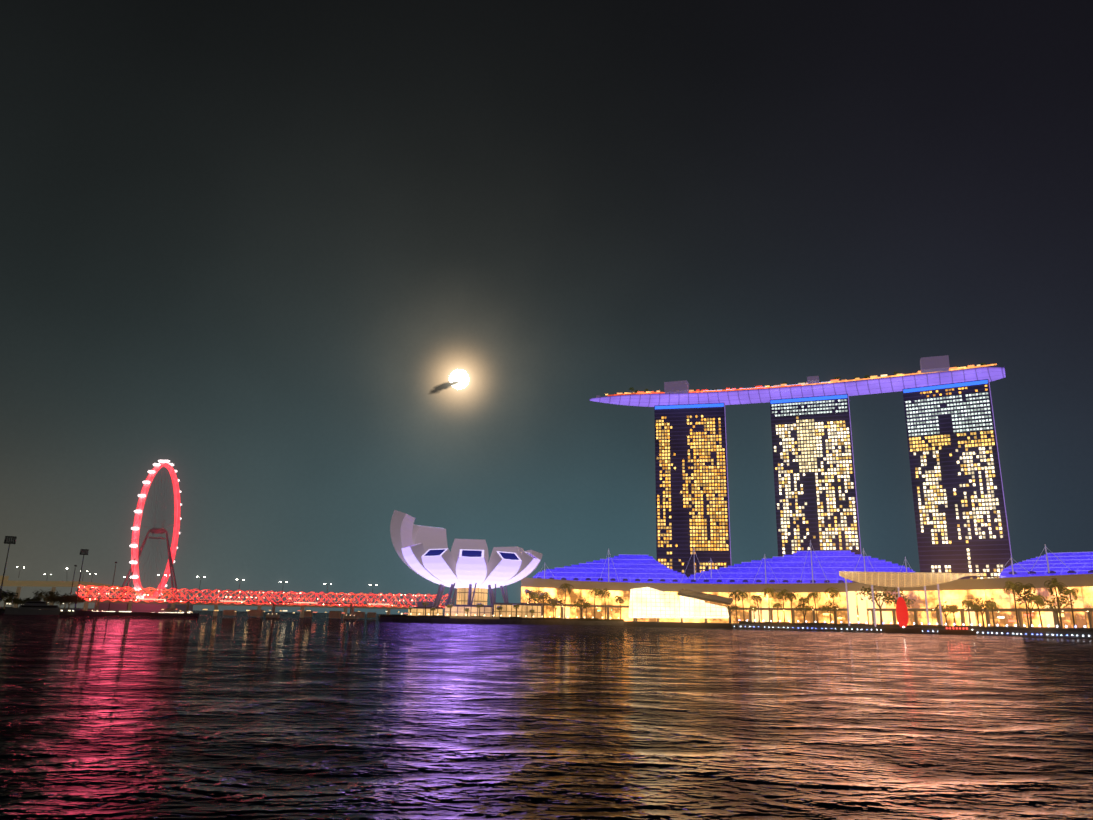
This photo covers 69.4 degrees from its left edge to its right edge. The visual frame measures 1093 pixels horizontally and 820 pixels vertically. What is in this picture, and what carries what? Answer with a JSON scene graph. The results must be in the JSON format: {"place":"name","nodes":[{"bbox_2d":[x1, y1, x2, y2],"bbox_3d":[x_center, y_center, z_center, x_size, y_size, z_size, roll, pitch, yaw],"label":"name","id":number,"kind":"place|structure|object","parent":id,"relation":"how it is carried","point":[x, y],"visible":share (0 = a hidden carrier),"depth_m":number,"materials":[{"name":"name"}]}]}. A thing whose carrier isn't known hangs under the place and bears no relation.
{"place":"outdoors","nodes":[
{"label":"outdoors","id":0,"kind":"place"},
{"bbox_2d":[0,608,110,615],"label":"bank ground","id":1,"kind":"structure","parent":0,"point":[82,612],"depth_m":453.50,"materials":[{"name":"black"}]},
{"bbox_2d":[0,589,85,609],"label":"bank trees","id":2,"kind":"object","parent":1,"relation":"on","point":[62,599],"visible":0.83,"depth_m":496.95,"materials":[{"name":"black plant"}]},
{"bbox_2d":[0,536,135,611],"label":"floodlight masts","id":3,"kind":"object","parent":1,"relation":"on","point":[7,541],"visible":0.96,"depth_m":421.27,"materials":[{"name":"grey metal"}]},
{"bbox_2d":[429,380,459,393],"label":"cloud","id":4,"kind":"structure","parent":0,"point":[438,388],"depth_m":8923.91,"materials":[{"name":"grey"}]},
{"bbox_2d":[449,369,468,388],"bbox_3d":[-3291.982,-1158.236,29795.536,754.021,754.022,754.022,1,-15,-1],"label":"moon","id":5,"kind":"object","parent":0,"point":[461,376],"visible":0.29,"depth_m":29534.96,"materials":[{"name":"white"}]},
{"bbox_2d":[0,607,1092,819],"bbox_3d":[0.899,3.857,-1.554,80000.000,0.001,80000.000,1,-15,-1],"label":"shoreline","id":6,"kind":"structure","parent":0,"point":[239,715],"depth_m":31.97,"materials":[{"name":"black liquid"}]},
{"bbox_2d":[4,596,79,614],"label":"moored yacht","id":7,"kind":"object","parent":6,"relation":"on","point":[30,607],"visible":0.83,"depth_m":445.72,"materials":[{"name":"grey"}]},
{"bbox_2d":[23,603,198,616],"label":"floating platform","id":8,"kind":"structure","parent":6,"relation":"on","point":[131,613],"depth_m":518.92,"materials":[{"name":"black"}]},
{"bbox_2d":[94,460,192,612],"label":"ferris wheel","id":9,"kind":"object","parent":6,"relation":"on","point":[136,554],"depth_m":868.69,"materials":[{"name":"red metal"}]},
{"bbox_2d":[0,567,407,617],"bbox_3d":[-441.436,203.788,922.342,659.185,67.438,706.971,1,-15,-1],"label":"street lamps","id":10,"kind":"object","parent":6,"relation":"on","point":[52,584],"visible":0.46,"depth_m":660.63,"materials":[{"name":"steel"},{"name":"glass"}]},
{"bbox_2d":[76,585,447,618],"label":"bridge","id":11,"kind":"structure","parent":6,"relation":"in","point":[338,614],"depth_m":589.34,"materials":[{"name":"red metal"}]},
{"bbox_2d":[885,595,922,632],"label":"red sail junk","id":12,"kind":"object","parent":6,"relation":"on","point":[902,613],"depth_m":395.30,"materials":[{"name":"red fabric"}]},
{"bbox_2d":[938,626,976,634],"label":"boat","id":13,"kind":"object","parent":6,"relation":"on","point":[956,630],"depth_m":368.12,"materials":[{"name":"red"}]},
{"bbox_2d":[379,614,1092,637],"bbox_3d":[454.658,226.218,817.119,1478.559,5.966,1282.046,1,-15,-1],"label":"waterfront promenade","id":14,"kind":"structure","parent":0,"point":[1043,631],"depth_m":429.51,"materials":[{"name":"concrete"}]},
{"bbox_2d":[390,510,542,588],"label":"museum building","id":15,"kind":"structure","parent":14,"relation":"on","point":[424,552],"depth_m":449.44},
{"bbox_2d":[408,583,540,618],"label":"museum base","id":16,"kind":"object","parent":14,"relation":"on","point":[470,598],"depth_m":446.33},
{"bbox_2d":[627,587,732,627],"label":"crystal pavilion","id":17,"kind":"structure","parent":14,"relation":"on","point":[646,602],"depth_m":450.01,"materials":[{"name":"beige glass"}]},
{"bbox_2d":[654,403,730,577],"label":"hotel tower","id":18,"kind":"structure","parent":14,"relation":"on","point":[692,492],"depth_m":687.61,"materials":[{"name":"black glass"}]},
{"bbox_2d":[408,578,1078,628],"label":"trees","id":19,"kind":"object","parent":14,"relation":"on","point":[1021,587],"visible":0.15,"depth_m":453.14,"materials":[{"name":"green plant"}]},
{"bbox_2d":[401,613,1089,635],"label":"promenade lights","id":20,"kind":"object","parent":14,"relation":"on","point":[832,624],"visible":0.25,"depth_m":412.37,"materials":[{"name":"white"}]},
{"bbox_2d":[525,586,1074,627],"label":"palm trees","id":21,"kind":"object","parent":14,"relation":"on","point":[889,598],"visible":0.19,"depth_m":423.66,"materials":[{"name":"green plant"}]},
{"bbox_2d":[521,540,1092,628],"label":"shopping mall","id":22,"kind":"structure","parent":14,"relation":"on","point":[802,574],"depth_m":503.34,"materials":[{"name":"blue glass"}]},
{"bbox_2d":[563,591,1059,626],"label":"lit shopfronts","id":23,"kind":"object","parent":14,"relation":"on","point":[862,609],"depth_m":456.51,"materials":[{"name":"yellow glass"}]},
{"bbox_2d":[770,394,860,556],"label":"hotel tower","id":24,"kind":"structure","parent":14,"relation":"on","point":[814,481],"depth_m":659.68,"materials":[{"name":"black glass"}]},
{"bbox_2d":[543,607,1088,628],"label":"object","id":25,"kind":"object","parent":14,"relation":"on","point":[1042,615],"visible":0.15,"depth_m":389.38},
{"bbox_2d":[839,571,983,626],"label":"canopy","id":26,"kind":"object","parent":14,"relation":"on","point":[901,579],"depth_m":427.15,"materials":[{"name":"grey metal"}]},
{"bbox_2d":[902,379,1012,578],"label":"hotel tower","id":27,"kind":"structure","parent":14,"relation":"on","point":[961,522],"depth_m":613.41,"materials":[{"name":"black glass"}]},
{"bbox_2d":[590,355,1005,406],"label":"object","id":28,"kind":"structure","parent":0,"point":[936,370],"depth_m":674.45,"materials":[{"name":"metal"}]}
]}

